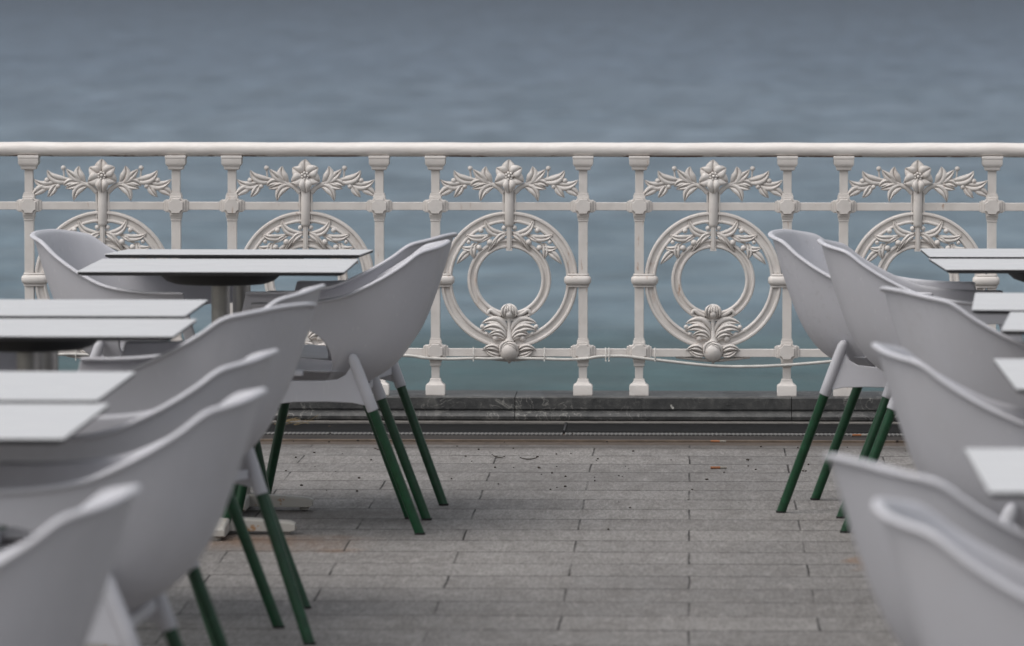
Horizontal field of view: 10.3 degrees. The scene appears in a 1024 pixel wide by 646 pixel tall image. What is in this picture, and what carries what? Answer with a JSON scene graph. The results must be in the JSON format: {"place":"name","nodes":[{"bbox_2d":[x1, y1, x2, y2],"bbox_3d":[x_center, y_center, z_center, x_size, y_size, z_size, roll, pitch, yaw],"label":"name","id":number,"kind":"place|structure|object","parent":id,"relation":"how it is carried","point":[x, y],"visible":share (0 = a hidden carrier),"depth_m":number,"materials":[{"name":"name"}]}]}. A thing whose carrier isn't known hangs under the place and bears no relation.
{"place":"outdoors","nodes":[
{"label":"outdoors","id":0,"kind":"place"},
{"bbox_2d":[0,0,1023,390],"bbox_3d":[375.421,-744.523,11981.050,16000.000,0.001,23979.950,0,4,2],"label":"sea","id":1,"kind":"structure","parent":0,"point":[580,70],"depth_m":297.98,"materials":[{"name":"liquid"}]},
{"bbox_2d":[134,444,918,645],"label":"pavement","id":2,"kind":"structure","parent":0,"point":[520,554],"depth_m":15.08,"materials":[{"name":"stone"}]},
{"bbox_2d":[0,352,15,529],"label":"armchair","id":3,"kind":"object","parent":2,"relation":"on","point":[7,361],"visible":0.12,"depth_m":13.70,"materials":[{"name":"plastic"}]},
{"bbox_2d":[0,403,108,443],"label":"cafe table","id":4,"kind":"object","parent":2,"relation":"on","point":[32,423],"visible":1,"depth_m":10.28,"materials":[{"name":"metal"}]},
{"bbox_2d":[0,371,134,403],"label":"cafe table","id":5,"kind":"object","parent":2,"relation":"on","point":[61,387],"visible":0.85,"depth_m":11.13,"materials":[{"name":"metal"}]},
{"bbox_2d":[0,484,141,645],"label":"armchair","id":6,"kind":"object","parent":2,"relation":"on","point":[55,575],"visible":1,"depth_m":8.14,"materials":[{"name":"plastic"}]},
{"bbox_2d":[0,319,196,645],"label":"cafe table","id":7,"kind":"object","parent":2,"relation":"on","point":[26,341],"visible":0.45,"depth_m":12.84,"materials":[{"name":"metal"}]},
{"bbox_2d":[0,299,207,370],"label":"cafe table","id":8,"kind":"object","parent":2,"relation":"on","point":[81,309],"visible":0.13,"depth_m":13.63,"materials":[{"name":"metal"}]},
{"bbox_2d":[0,388,267,645],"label":"armchair","id":9,"kind":"object","parent":2,"relation":"on","point":[184,477],"visible":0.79,"depth_m":10.06,"materials":[{"name":"plastic"}]},
{"bbox_2d":[0,349,278,645],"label":"armchair","id":10,"kind":"object","parent":2,"relation":"on","point":[103,436],"visible":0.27,"depth_m":11.07,"materials":[{"name":"plastic"}]},
{"bbox_2d":[30,229,270,493],"bbox_3d":[-1.059,0.135,16.371,0.630,0.800,0.583,1,4,16],"label":"armchair","id":11,"kind":"object","parent":2,"relation":"on","point":[65,256],"visible":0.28,"depth_m":16.39,"materials":[{"name":"plastic"}]},
{"bbox_2d":[78,284,325,628],"bbox_3d":[-0.764,0.306,13.640,0.630,0.800,0.583,0,4,7],"label":"armchair","id":12,"kind":"object","parent":2,"relation":"on","point":[134,353],"visible":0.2,"depth_m":13.42,"materials":[{"name":"plastic"}]},
{"bbox_2d":[97,302,316,645],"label":"armchair","id":13,"kind":"object","parent":2,"relation":"on","point":[164,378],"visible":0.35,"depth_m":12.76,"materials":[{"name":"plastic"}]},
{"bbox_2d":[77,259,357,540],"bbox_3d":[-0.800,0.210,15.636,0.720,0.740,0.670,0,4,2],"label":"cafe table","id":14,"kind":"object","parent":2,"relation":"on","point":[220,277],"visible":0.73,"depth_m":15.53,"materials":[{"name":"white laminate"}]},
{"bbox_2d":[105,249,372,510],"bbox_3d":[-0.775,0.166,16.321,0.720,0.740,0.670,0,2,2],"label":"cafe table","id":15,"kind":"object","parent":2,"relation":"on","point":[300,502],"visible":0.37,"depth_m":16.22,"materials":[{"name":"metal"}]},
{"bbox_2d":[222,239,450,534],"bbox_3d":[-0.486,0.169,15.825,0.630,0.800,0.583,0,4,2],"label":"armchair","id":16,"kind":"object","parent":2,"relation":"on","point":[367,333],"visible":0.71,"depth_m":15.61,"materials":[{"name":"plastic"}]},
{"bbox_2d":[242,232,457,518],"bbox_3d":[-0.477,0.138,16.312,0.630,0.800,0.584,1,4,13],"label":"armchair","id":17,"kind":"object","parent":2,"relation":"on","point":[336,288],"visible":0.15,"depth_m":16.31,"materials":[{"name":"plastic"}]},
{"bbox_2d":[285,424,897,529],"bbox_3d":[0.340,0.459,17.556,2.781,0.007,3.601,0,4,2],"label":"grit","id":18,"kind":"object","parent":2,"relation":"on","point":[556,466],"visible":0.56,"depth_m":17.75,"materials":[{"name":"grey stone"}]},
{"bbox_2d":[710,466,726,468],"bbox_3d":[0.642,0.449,17.672,0.050,0.008,0.008,0,4,-1],"label":"cigarette butt","id":19,"kind":"object","parent":2,"relation":"on","point":[718,467],"visible":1,"depth_m":17.67,"materials":[{"name":"paper"}]},
{"bbox_2d":[768,229,975,512],"bbox_3d":[1.057,0.135,16.364,0.630,0.800,0.584,1,4,17],"label":"armchair","id":20,"kind":"object","parent":2,"relation":"on","point":[806,274],"visible":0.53,"depth_m":16.22,"materials":[{"name":"plastic"}]},
{"bbox_2d":[817,238,1023,532],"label":"armchair","id":21,"kind":"object","parent":2,"relation":"on","point":[858,281],"visible":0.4,"depth_m":15.69,"materials":[{"name":"plastic"}]},
{"bbox_2d":[823,453,1023,645],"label":"armchair","id":22,"kind":"object","parent":2,"relation":"on","point":[862,485],"visible":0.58,"depth_m":8.79,"materials":[{"name":"plastic"}]},
{"bbox_2d":[871,498,1023,645],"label":"armchair","id":23,"kind":"object","parent":2,"relation":"on","point":[959,588],"visible":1,"depth_m":7.91,"materials":[{"name":"plastic"}]},
{"bbox_2d":[871,342,1023,530],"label":"armchair","id":24,"kind":"object","parent":2,"relation":"on","point":[944,422],"visible":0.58,"depth_m":11.29,"materials":[{"name":"plastic"}]},
{"bbox_2d":[879,286,1023,406],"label":"armchair","id":25,"kind":"object","parent":2,"relation":"on","point":[952,341],"visible":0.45,"depth_m":13.34,"materials":[{"name":"plastic"}]},
{"bbox_2d":[921,249,1023,258],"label":"cafe table","id":26,"kind":"object","parent":2,"relation":"on","point":[974,253],"visible":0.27,"depth_m":16.17,"materials":[{"name":"metal"}]},
{"bbox_2d":[929,258,1023,281],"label":"cafe table","id":27,"kind":"object","parent":2,"relation":"on","point":[1013,268],"visible":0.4,"depth_m":15.61,"materials":[{"name":"metal"}]},
{"bbox_2d":[965,448,1023,498],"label":"cafe table","id":28,"kind":"object","parent":2,"relation":"on","point":[1000,472],"visible":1,"depth_m":9.28,"materials":[{"name":"metal"}]},
{"bbox_2d":[972,293,1023,313],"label":"cafe table","id":29,"kind":"object","parent":2,"relation":"on","point":[995,303],"visible":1,"depth_m":13.84,"materials":[{"name":"metal"}]},
{"bbox_2d":[994,359,1023,393],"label":"cafe table","id":30,"kind":"object","parent":2,"relation":"on","point":[1012,370],"visible":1,"depth_m":11.54,"materials":[{"name":"metal"}]},
{"bbox_2d":[1001,312,1023,334],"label":"cafe table","id":31,"kind":"object","parent":2,"relation":"on","point":[1013,324],"visible":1,"depth_m":13.03,"materials":[{"name":"metal"}]},
{"bbox_2d":[260,434,906,445],"bbox_3d":[0.593,0.373,19.017,28.000,0.001,0.990,0,4,2],"label":"gutter bed","id":32,"kind":"object","parent":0,"point":[583,443],"visible":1,"depth_m":18.67,"materials":[{"name":"grey concrete"}]},
{"bbox_2d":[99,390,898,421],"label":"stone plinth","id":33,"kind":"structure","parent":32,"relation":"on","point":[509,405],"depth_m":19.47,"materials":[{"name":"stone"}]},
{"bbox_2d":[0,142,1023,396],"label":"balustrade","id":34,"kind":"object","parent":33,"relation":"on","point":[706,340],"visible":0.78,"depth_m":19.53,"materials":[{"name":"white metal"}]},
{"bbox_2d":[58,347,830,367],"bbox_3d":[-0.045,0.118,19.552,4.041,0.069,0.031,0,4,2],"label":"cable","id":35,"kind":"object","parent":34,"relation":"attached to","point":[544,358],"visible":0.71,"depth_m":19.53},
{"bbox_2d":[260,420,905,442],"bbox_3d":[0.245,0.364,19.090,10.500,0.016,0.745,0,4,2],"label":"drain channel","id":36,"kind":"object","parent":32,"relation":"on","point":[595,431],"visible":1,"depth_m":19.05,"materials":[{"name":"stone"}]},
{"bbox_2d":[286,414,317,424],"bbox_3d":[-0.731,0.328,19.291,0.153,0.036,0.063,0,4,2],"label":"straw tuft","id":37,"kind":"object","parent":36,"relation":"on","point":[290,419],"visible":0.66,"depth_m":19.29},
{"bbox_2d":[852,434,866,435],"bbox_3d":[1.155,0.372,18.894,0.050,0.008,0.008,0,4,2],"label":"cigarette butt","id":38,"kind":"object","parent":36,"relation":"on","point":[859,434],"visible":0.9,"depth_m":18.89,"materials":[{"name":"white paper"}]},
{"bbox_2d":[711,440,725,441],"bbox_3d":[0.676,0.388,18.649,0.050,0.008,0.008,1,4,10],"label":"cigarette butt","id":39,"kind":"object","parent":32,"relation":"on","point":[718,440],"visible":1,"depth_m":18.65,"materials":[{"name":"paper"}]}
]}

